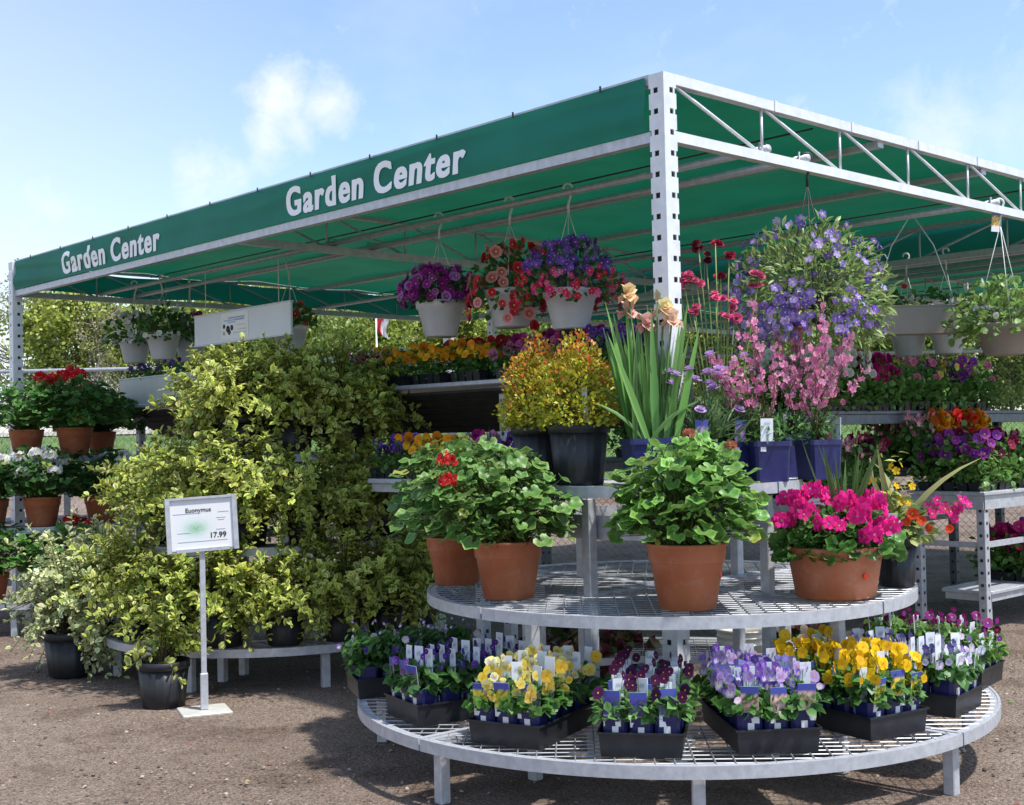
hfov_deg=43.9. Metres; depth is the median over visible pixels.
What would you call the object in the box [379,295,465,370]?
spring tree
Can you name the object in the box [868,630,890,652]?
pansy pot
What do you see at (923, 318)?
hanging basket
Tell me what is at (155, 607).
potted euonymus
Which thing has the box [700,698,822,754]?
plant tray
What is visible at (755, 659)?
pansy pot
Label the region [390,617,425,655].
pansy pot
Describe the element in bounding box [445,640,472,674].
pansy pot
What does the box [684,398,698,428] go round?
bedding pack
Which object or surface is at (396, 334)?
spring tree
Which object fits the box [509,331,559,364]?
bedding pack
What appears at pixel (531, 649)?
pansy pot
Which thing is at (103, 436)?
potted geranium
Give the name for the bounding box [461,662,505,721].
pansy pot
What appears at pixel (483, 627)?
bench
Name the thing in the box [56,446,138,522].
potted geranium
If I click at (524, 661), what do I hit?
pansy pot
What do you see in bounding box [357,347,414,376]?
bedding pack
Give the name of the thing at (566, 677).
pansy pot
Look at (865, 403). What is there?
bedding pack
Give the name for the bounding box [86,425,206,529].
potted euonymus
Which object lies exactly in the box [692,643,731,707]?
pansy pot
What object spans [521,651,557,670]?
pansy pot
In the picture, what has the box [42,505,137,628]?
variegated shrub
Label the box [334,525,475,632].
potted euonymus
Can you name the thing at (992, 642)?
pansy pot
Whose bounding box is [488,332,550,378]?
bedding pack
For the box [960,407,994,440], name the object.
bedding pack
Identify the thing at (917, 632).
pansy pot
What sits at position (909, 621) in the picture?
pansy pot
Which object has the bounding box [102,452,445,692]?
tiered display stand
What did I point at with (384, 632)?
pansy pot
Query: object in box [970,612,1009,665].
pansy pot
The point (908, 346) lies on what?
hanging basket
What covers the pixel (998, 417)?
bench
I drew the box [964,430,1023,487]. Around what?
bedding pack
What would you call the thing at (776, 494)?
bedding pack
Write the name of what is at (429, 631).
pansy pot
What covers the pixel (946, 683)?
pansy pot
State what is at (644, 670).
pansy pot
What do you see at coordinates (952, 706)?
plant tray
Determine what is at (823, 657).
pansy pot
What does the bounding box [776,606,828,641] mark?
coleus
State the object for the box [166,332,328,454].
potted euonymus
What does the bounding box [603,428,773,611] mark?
potted geranium
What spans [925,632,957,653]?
pansy pot
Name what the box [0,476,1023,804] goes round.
ground
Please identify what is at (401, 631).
pansy pot
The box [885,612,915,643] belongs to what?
pansy pot
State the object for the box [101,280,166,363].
hanging basket
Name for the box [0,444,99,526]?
potted geranium
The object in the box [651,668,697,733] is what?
pansy pot
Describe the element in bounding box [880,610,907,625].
pansy pot
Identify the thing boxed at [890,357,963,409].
bedding pack
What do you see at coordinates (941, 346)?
hanging basket
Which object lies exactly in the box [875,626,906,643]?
pansy pot
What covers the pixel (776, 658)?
pansy pot
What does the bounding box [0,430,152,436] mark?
path
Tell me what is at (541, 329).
spring tree
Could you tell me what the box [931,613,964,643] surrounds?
pansy pot
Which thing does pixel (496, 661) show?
pansy pot
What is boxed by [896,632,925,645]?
pansy pot
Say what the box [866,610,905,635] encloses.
pansy pot
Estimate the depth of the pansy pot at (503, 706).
5.07 m
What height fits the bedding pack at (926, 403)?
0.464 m
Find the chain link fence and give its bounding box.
[0,346,1023,573]
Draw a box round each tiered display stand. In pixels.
[0,455,147,636]
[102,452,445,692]
[357,477,1000,804]
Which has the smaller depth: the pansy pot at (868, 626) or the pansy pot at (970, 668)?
the pansy pot at (970, 668)
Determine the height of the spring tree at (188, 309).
4.312 m
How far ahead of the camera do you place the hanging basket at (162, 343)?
11.03 m
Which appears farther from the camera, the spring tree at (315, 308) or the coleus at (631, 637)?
the spring tree at (315, 308)
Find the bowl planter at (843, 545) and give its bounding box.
[766,438,907,600]
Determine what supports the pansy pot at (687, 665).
in the plant tray at (646, 745)
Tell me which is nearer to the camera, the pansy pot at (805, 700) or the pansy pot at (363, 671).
the pansy pot at (805, 700)
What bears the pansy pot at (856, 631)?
in the plant tray at (952, 706)
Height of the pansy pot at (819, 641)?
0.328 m
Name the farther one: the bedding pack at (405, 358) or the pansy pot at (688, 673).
the bedding pack at (405, 358)
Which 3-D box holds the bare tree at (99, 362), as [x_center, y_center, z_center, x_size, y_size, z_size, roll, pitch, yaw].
[-11.201,-1.033,34.157,2.822,3.903,2.598,-2,-2,36]
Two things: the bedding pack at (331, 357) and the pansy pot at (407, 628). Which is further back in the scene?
the bedding pack at (331, 357)
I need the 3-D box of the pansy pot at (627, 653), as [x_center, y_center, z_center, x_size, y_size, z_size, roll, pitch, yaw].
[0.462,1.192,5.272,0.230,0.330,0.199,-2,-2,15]
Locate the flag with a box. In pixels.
[375,313,388,346]
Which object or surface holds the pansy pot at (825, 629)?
in the plant tray at (876, 728)
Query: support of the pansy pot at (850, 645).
in the plant tray at (876, 728)
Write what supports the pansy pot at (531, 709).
in the plant tray at (523, 736)
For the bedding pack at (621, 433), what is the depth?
11.30 m
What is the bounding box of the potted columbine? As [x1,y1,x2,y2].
[676,239,765,440]
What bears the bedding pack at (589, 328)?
on the bench at (459, 407)
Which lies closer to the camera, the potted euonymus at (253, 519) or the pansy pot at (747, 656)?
the pansy pot at (747, 656)
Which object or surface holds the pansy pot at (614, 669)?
in the plant tray at (646, 745)
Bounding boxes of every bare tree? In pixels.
[0,258,75,431]
[40,302,130,392]
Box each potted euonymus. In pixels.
[46,514,212,649]
[50,520,196,630]
[67,546,233,650]
[74,527,161,563]
[80,429,204,543]
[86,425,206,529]
[100,430,245,546]
[123,594,214,709]
[140,530,305,652]
[143,343,270,452]
[162,421,356,546]
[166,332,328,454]
[190,524,364,646]
[217,331,381,452]
[226,427,393,544]
[245,351,321,453]
[264,332,411,452]
[267,519,425,645]
[299,421,421,543]
[314,344,432,450]
[334,424,414,535]
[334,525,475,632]
[351,509,475,624]
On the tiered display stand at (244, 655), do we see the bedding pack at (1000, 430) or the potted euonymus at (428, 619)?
the potted euonymus at (428, 619)
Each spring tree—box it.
[0,286,130,431]
[0,307,8,336]
[78,296,168,429]
[119,300,245,388]
[191,284,296,359]
[196,284,284,363]
[227,305,374,363]
[249,285,352,340]
[327,293,442,375]
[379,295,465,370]
[398,298,506,373]
[480,316,591,366]
[592,307,644,355]
[643,309,729,402]
[685,317,809,400]
[773,316,836,356]
[830,302,917,364]
[874,297,997,381]
[964,292,1023,409]
[965,294,1023,409]
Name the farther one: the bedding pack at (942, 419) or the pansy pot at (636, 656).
the bedding pack at (942, 419)
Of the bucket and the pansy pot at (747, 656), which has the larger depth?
the bucket
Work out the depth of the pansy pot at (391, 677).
5.66 m
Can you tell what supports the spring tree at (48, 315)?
on the lawn at (127, 445)
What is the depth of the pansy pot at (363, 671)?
6.07 m
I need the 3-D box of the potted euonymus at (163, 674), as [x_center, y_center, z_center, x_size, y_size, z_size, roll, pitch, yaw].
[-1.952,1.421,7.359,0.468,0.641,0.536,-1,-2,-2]
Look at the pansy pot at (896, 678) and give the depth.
5.11 m
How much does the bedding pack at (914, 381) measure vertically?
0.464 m
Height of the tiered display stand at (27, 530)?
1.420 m
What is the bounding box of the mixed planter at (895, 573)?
[868,446,979,587]
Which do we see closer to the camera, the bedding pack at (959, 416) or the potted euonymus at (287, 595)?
the potted euonymus at (287, 595)
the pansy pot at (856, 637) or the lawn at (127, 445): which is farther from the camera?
the lawn at (127, 445)
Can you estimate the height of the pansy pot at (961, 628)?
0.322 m
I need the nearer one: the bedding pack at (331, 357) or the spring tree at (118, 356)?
the bedding pack at (331, 357)
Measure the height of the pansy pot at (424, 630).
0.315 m
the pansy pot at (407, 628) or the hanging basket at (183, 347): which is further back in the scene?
the hanging basket at (183, 347)
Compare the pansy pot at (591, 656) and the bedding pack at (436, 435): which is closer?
the pansy pot at (591, 656)
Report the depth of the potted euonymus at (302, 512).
7.91 m
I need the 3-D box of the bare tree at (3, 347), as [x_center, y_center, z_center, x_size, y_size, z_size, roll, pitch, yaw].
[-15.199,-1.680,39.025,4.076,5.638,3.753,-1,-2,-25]
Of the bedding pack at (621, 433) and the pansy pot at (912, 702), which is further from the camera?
the bedding pack at (621, 433)
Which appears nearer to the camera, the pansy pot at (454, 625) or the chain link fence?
the pansy pot at (454, 625)
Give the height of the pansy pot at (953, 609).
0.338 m
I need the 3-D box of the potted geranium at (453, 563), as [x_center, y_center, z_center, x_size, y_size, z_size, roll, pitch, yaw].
[-0.291,0.537,6.404,0.722,0.744,0.735,-1,-2,-17]
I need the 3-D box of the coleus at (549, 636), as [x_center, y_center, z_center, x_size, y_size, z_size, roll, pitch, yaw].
[0.301,1.466,7.658,0.489,0.471,0.462,0,-2,-35]
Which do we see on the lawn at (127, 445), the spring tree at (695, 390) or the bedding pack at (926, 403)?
the spring tree at (695, 390)
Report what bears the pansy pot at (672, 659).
in the plant tray at (646, 745)
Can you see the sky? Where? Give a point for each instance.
(115, 115)
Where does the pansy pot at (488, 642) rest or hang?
in the plant tray at (430, 713)
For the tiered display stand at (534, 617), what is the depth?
5.37 m
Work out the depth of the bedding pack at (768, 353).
9.21 m
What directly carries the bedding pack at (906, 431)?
on the bench at (954, 557)
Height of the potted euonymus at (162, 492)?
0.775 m
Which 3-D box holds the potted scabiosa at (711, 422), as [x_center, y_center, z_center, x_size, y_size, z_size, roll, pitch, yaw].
[0.874,0.066,5.824,0.490,0.605,0.399,-1,-2,0]
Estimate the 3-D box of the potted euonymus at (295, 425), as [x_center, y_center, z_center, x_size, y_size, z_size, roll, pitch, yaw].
[-1.412,-0.057,8.355,1.120,0.821,1.080,-1,-2,-4]
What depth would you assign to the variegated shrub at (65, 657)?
8.22 m
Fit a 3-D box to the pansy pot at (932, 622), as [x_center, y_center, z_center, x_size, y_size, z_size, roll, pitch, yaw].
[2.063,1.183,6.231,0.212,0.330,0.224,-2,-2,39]
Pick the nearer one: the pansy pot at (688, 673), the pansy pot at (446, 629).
the pansy pot at (688, 673)
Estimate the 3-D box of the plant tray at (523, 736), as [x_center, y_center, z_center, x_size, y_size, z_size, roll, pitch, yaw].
[0.112,1.325,5.319,0.337,0.095,0.612,-2,-2,29]
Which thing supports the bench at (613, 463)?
on the ground at (286, 724)
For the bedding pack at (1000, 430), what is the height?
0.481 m
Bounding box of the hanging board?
[193,251,293,347]
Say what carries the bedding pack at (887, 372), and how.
on the bench at (998, 417)
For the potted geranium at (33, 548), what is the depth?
10.12 m
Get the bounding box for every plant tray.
[344,668,390,698]
[384,692,474,726]
[466,702,601,749]
[596,715,688,757]
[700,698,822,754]
[815,705,929,740]
[919,683,984,717]
[977,659,1004,689]
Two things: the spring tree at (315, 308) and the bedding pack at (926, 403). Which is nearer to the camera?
the bedding pack at (926, 403)
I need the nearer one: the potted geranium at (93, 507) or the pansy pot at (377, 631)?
the pansy pot at (377, 631)
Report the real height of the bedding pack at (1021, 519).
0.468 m
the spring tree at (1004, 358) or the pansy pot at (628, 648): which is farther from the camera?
the spring tree at (1004, 358)
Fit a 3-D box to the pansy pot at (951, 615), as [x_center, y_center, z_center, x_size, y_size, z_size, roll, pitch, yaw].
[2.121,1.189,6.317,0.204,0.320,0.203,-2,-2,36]
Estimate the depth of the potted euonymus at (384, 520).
8.59 m
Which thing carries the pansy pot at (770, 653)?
in the plant tray at (767, 741)
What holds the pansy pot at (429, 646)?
in the plant tray at (430, 713)
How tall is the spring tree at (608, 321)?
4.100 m
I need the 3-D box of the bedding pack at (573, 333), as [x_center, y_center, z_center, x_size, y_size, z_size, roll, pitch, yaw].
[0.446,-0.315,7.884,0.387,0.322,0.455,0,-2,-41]
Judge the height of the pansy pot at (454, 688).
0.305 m
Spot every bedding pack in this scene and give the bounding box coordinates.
[309,356,354,373]
[344,350,385,372]
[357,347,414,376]
[364,432,419,478]
[374,346,429,386]
[388,432,442,478]
[405,341,467,384]
[416,431,475,475]
[438,337,486,372]
[443,338,507,381]
[464,334,514,369]
[467,429,510,460]
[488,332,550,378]
[490,431,513,460]
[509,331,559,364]
[521,328,584,374]
[546,331,613,358]
[551,324,612,366]
[590,322,645,371]
[595,322,644,356]
[607,427,683,456]
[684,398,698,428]
[746,347,836,411]
[756,433,822,497]
[770,347,859,411]
[802,431,852,488]
[828,430,900,491]
[833,349,882,411]
[839,435,878,489]
[840,350,906,410]
[854,410,942,466]
[857,355,927,410]
[881,407,963,454]
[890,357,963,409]
[893,356,947,410]
[907,428,1009,491]
[919,355,982,409]
[925,360,1001,409]
[930,428,1023,489]
[948,407,978,439]
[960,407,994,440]
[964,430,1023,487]
[965,520,1023,581]
[983,427,1023,477]
[990,517,1023,566]
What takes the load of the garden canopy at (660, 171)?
on the ground at (286, 724)
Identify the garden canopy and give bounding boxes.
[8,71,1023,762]
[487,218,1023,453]
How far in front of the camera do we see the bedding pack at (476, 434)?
7.26 m
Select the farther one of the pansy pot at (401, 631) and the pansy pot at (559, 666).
the pansy pot at (401, 631)
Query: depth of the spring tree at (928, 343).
33.99 m
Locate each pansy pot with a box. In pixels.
[336,620,376,675]
[341,635,388,678]
[347,628,386,678]
[368,619,398,650]
[370,621,401,677]
[370,622,413,676]
[382,643,414,698]
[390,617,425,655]
[392,646,425,702]
[393,622,430,657]
[393,629,418,645]
[400,648,447,704]
[412,644,437,660]
[415,617,443,652]
[419,621,447,653]
[422,622,452,651]
[423,644,457,687]
[433,648,469,701]
[434,637,457,664]
[435,627,470,652]
[436,615,469,640]
[437,616,480,652]
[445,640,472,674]
[456,645,486,698]
[458,638,480,652]
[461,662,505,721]
[468,637,495,672]
[472,639,512,682]
[481,631,505,649]
[484,653,511,690]
[486,635,518,656]
[489,662,530,723]
[499,650,527,676]
[503,639,524,661]
[508,656,538,694]
[510,665,561,725]
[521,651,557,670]
[525,644,540,657]
[528,656,575,722]
[534,651,558,661]
[540,643,549,654]
[549,656,586,715]
[553,645,585,680]
[555,650,595,710]
[568,646,603,705]
[587,671,637,732]
[590,658,636,732]
[592,654,636,692]
[600,645,640,682]
[601,650,635,689]
[619,672,661,732]
[625,651,669,674]
[625,658,664,687]
[632,645,660,669]
[636,664,658,732]
[647,667,695,733]
[650,659,701,733]
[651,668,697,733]
[655,654,701,726]
[658,652,700,721]
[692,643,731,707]
[698,649,739,714]
[707,659,741,721]
[710,660,759,726]
[718,663,773,729]
[725,644,760,659]
[731,652,761,665]
[739,654,770,679]
[755,667,797,728]
[756,659,785,687]
[763,648,779,660]
[771,654,796,676]
[772,629,805,661]
[772,657,816,709]
[773,662,829,727]
[774,655,794,674]
[791,637,821,659]
[793,636,831,690]
[805,641,841,685]
[807,624,833,652]
[807,640,848,708]
[822,648,870,713]
[828,639,856,690]
[844,655,895,717]
[847,636,877,663]
[850,641,873,691]
[852,628,869,638]
[852,633,887,642]
[862,614,889,637]
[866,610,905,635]
[867,640,915,714]
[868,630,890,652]
[869,637,892,683]
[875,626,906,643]
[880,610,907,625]
[884,639,910,662]
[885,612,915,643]
[886,633,917,659]
[886,642,927,711]
[896,611,928,643]
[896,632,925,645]
[903,637,936,693]
[907,606,933,626]
[908,613,937,645]
[918,611,951,643]
[918,636,934,671]
[922,609,955,627]
[922,634,972,695]
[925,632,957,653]
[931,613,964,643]
[941,639,978,693]
[942,615,967,637]
[944,606,981,631]
[949,613,992,669]
[950,633,985,689]
[961,618,1003,667]
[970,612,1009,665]
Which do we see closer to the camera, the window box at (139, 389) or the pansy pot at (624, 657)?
the pansy pot at (624, 657)
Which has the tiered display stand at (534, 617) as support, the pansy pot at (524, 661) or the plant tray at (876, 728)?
the plant tray at (876, 728)
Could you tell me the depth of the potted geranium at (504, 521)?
5.64 m
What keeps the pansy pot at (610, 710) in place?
in the plant tray at (646, 745)
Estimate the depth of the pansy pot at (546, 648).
5.59 m
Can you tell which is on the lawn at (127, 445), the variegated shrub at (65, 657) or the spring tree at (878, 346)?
the spring tree at (878, 346)
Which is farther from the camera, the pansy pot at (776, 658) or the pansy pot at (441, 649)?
the pansy pot at (441, 649)
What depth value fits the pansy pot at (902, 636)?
5.66 m
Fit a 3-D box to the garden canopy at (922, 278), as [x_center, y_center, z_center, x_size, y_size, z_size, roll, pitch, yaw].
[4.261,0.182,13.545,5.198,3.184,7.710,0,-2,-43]
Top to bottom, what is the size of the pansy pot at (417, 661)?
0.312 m
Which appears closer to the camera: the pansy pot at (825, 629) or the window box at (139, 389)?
the pansy pot at (825, 629)
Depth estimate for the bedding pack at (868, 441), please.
9.52 m
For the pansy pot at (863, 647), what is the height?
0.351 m
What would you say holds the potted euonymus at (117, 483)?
on the tiered display stand at (244, 655)
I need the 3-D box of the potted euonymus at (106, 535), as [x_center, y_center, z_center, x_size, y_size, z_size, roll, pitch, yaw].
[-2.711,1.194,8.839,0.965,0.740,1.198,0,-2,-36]
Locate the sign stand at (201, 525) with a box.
[164,494,238,717]
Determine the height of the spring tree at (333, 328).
3.556 m
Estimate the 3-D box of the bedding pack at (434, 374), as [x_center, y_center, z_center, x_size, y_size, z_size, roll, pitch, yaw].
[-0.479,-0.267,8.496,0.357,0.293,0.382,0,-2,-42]
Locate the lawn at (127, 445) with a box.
[0,422,1023,483]
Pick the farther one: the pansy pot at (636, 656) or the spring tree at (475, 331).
the spring tree at (475, 331)
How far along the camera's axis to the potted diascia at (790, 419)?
6.39 m
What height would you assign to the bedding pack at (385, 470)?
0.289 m
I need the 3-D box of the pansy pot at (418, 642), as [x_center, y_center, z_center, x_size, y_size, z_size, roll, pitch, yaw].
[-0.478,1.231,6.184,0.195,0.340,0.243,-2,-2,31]
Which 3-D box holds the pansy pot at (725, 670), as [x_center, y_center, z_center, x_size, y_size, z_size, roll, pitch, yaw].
[0.899,1.177,5.029,0.241,0.326,0.204,0,-2,-43]
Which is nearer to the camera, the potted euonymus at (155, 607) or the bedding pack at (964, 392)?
the potted euonymus at (155, 607)
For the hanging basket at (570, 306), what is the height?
0.868 m
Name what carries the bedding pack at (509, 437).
on the bench at (483, 627)
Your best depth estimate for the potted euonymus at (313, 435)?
8.79 m
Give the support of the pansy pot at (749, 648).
in the plant tray at (767, 741)
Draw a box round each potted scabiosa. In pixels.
[662,350,759,474]
[696,351,790,476]
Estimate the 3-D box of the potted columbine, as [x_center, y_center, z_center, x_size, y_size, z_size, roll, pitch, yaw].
[1.039,-0.219,6.309,0.402,1.194,0.291,0,-2,-33]
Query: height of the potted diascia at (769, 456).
0.882 m
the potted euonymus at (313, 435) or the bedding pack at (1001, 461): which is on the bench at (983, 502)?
the bedding pack at (1001, 461)
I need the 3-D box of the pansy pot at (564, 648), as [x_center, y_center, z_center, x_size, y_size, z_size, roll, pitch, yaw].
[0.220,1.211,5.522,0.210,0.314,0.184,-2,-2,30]
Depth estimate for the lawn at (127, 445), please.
28.01 m
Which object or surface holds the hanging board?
hanging from the garden canopy at (660, 171)
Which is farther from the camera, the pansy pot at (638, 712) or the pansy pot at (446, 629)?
the pansy pot at (446, 629)
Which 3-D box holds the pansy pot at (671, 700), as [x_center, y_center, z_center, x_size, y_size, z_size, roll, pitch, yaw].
[0.597,1.179,4.893,0.229,0.328,0.198,-1,-2,10]
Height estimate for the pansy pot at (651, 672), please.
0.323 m
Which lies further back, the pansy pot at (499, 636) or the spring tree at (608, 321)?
the spring tree at (608, 321)
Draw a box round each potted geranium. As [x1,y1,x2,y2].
[0,371,78,452]
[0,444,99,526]
[0,451,43,526]
[0,522,44,600]
[11,512,109,572]
[19,365,130,455]
[52,382,146,454]
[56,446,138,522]
[382,435,493,585]
[395,435,582,600]
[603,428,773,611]
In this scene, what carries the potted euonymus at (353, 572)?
on the tiered display stand at (244, 655)
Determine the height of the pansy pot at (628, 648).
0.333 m
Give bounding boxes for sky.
[0,0,1023,432]
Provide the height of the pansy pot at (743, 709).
0.331 m
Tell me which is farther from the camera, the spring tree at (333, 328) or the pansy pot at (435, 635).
the spring tree at (333, 328)
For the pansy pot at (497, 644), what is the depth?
5.67 m
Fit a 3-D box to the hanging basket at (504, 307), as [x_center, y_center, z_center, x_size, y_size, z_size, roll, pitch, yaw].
[0.007,-0.870,7.846,0.602,0.820,0.596,-1,-2,0]
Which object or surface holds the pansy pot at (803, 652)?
in the plant tray at (876, 728)
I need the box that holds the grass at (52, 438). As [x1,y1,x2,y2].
[0,409,1023,477]
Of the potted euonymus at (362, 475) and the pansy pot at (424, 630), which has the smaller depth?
the pansy pot at (424, 630)
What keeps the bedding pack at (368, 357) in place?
on the bench at (459, 407)
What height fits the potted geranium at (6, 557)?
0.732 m
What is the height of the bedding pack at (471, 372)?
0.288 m
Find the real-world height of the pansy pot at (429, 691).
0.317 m
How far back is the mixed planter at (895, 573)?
5.84 m
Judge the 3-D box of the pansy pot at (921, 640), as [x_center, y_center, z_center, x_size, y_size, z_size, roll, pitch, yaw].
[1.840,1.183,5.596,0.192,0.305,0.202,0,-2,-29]
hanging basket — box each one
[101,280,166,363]
[129,274,194,359]
[166,279,203,361]
[275,257,318,352]
[393,212,483,337]
[465,196,549,330]
[513,182,626,330]
[723,152,903,357]
[889,252,925,356]
[930,247,970,354]
[940,198,1023,355]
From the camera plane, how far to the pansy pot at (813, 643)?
5.42 m
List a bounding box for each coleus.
[517,608,577,646]
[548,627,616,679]
[599,615,660,675]
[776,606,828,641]
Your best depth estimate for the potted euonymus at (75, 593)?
8.24 m
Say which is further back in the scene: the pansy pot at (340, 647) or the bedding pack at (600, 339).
the bedding pack at (600, 339)
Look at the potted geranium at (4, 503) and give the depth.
10.42 m
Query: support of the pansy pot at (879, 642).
in the plant tray at (876, 728)
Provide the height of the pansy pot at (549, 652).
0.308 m
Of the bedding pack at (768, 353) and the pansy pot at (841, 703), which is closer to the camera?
the pansy pot at (841, 703)
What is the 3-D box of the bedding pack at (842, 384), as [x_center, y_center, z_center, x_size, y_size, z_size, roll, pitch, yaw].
[2.239,-0.162,9.480,0.421,0.495,0.664,0,-2,-43]
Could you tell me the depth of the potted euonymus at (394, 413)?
8.61 m
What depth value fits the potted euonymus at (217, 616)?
7.57 m
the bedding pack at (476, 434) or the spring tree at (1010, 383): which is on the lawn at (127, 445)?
the spring tree at (1010, 383)
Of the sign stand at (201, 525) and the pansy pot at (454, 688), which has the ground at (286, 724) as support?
the sign stand at (201, 525)
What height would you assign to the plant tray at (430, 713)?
0.095 m
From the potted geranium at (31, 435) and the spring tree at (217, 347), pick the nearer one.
the potted geranium at (31, 435)
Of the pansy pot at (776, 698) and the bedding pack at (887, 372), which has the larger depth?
the bedding pack at (887, 372)
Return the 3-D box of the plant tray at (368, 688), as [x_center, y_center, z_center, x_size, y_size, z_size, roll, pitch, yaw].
[-0.495,1.363,6.282,0.612,0.095,0.337,-1,-2,-17]
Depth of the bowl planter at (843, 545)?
5.45 m
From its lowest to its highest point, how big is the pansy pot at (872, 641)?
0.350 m
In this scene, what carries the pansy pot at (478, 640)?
in the plant tray at (430, 713)
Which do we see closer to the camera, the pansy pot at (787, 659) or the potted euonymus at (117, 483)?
the pansy pot at (787, 659)
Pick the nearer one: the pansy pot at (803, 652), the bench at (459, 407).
the pansy pot at (803, 652)
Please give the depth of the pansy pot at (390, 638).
6.11 m
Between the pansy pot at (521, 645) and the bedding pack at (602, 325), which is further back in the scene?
the bedding pack at (602, 325)
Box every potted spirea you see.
[492,329,581,483]
[527,328,621,484]
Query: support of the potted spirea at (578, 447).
on the tiered display stand at (534, 617)
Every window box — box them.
[118,357,197,404]
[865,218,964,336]
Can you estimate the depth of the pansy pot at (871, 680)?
5.05 m
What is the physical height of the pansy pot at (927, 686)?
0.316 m
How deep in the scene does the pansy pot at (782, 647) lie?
5.45 m
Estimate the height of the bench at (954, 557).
1.200 m
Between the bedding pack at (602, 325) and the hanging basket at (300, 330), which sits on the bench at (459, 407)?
the bedding pack at (602, 325)
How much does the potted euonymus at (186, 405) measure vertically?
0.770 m
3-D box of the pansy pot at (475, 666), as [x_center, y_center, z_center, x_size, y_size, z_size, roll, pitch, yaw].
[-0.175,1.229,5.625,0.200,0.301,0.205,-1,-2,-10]
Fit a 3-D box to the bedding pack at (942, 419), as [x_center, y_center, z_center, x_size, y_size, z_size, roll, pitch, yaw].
[3.284,0.276,10.232,0.433,0.478,0.649,0,-2,-43]
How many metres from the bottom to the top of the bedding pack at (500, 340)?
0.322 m
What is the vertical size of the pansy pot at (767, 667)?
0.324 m
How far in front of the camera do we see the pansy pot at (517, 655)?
5.39 m
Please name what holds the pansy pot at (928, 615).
in the plant tray at (991, 675)
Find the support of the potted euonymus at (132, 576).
on the tiered display stand at (244, 655)
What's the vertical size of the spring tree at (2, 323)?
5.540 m
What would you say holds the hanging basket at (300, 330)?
hanging from the garden canopy at (660, 171)
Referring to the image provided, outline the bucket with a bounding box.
[715,627,761,655]
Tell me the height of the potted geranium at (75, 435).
0.771 m
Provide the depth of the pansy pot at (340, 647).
6.28 m
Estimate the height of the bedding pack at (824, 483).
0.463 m
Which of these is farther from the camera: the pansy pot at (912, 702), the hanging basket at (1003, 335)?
the hanging basket at (1003, 335)
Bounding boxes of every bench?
[125,371,693,645]
[368,478,534,643]
[541,456,623,612]
[742,491,899,632]
[752,410,1023,625]
[868,467,960,619]
[907,487,1023,627]
[942,579,1023,621]
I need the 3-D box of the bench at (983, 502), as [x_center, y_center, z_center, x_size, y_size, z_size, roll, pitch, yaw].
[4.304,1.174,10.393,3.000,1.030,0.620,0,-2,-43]
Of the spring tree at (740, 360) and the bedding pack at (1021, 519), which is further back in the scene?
the spring tree at (740, 360)
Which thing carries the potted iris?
on the tiered display stand at (534, 617)
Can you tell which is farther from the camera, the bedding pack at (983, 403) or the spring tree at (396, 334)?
the spring tree at (396, 334)
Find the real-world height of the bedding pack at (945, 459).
0.468 m
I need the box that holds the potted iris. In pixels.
[572,282,715,485]
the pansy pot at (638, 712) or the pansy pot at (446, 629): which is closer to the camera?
the pansy pot at (638, 712)
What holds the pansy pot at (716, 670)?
in the plant tray at (767, 741)
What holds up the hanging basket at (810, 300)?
hanging from the garden canopy at (660, 171)
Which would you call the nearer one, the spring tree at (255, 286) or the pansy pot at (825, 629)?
the pansy pot at (825, 629)
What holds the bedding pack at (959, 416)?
on the bench at (954, 557)
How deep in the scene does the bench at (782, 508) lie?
8.87 m
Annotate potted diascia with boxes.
[708,293,793,481]
[771,285,853,476]
[780,292,870,479]
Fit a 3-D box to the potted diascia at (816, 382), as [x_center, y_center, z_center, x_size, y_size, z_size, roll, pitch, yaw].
[1.436,-0.081,5.951,0.343,0.882,0.396,-1,-2,-19]
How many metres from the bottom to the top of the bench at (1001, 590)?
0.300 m
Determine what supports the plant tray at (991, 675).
on the tiered display stand at (534, 617)
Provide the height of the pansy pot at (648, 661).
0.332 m
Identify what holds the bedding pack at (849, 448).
on the bench at (782, 508)
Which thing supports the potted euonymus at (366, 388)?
on the tiered display stand at (244, 655)
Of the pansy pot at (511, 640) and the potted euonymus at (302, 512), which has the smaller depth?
the pansy pot at (511, 640)
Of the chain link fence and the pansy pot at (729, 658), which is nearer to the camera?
the pansy pot at (729, 658)
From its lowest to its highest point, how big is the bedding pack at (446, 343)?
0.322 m
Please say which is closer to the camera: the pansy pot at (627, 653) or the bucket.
the pansy pot at (627, 653)
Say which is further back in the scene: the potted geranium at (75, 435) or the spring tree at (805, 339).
the spring tree at (805, 339)
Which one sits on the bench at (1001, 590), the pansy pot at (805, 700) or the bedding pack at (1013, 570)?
the bedding pack at (1013, 570)
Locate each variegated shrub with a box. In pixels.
[0,510,139,682]
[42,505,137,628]
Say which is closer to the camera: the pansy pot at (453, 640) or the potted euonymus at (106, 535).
the pansy pot at (453, 640)
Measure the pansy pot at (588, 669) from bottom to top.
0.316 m
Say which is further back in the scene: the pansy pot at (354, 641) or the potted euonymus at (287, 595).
the potted euonymus at (287, 595)
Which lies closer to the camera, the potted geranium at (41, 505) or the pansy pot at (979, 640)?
the pansy pot at (979, 640)
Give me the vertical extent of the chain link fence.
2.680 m
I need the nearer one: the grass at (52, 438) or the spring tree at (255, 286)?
the grass at (52, 438)
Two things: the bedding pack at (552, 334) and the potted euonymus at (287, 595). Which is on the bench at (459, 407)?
the bedding pack at (552, 334)
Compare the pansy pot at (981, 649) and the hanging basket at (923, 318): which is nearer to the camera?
the pansy pot at (981, 649)
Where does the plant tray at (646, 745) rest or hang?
on the tiered display stand at (534, 617)

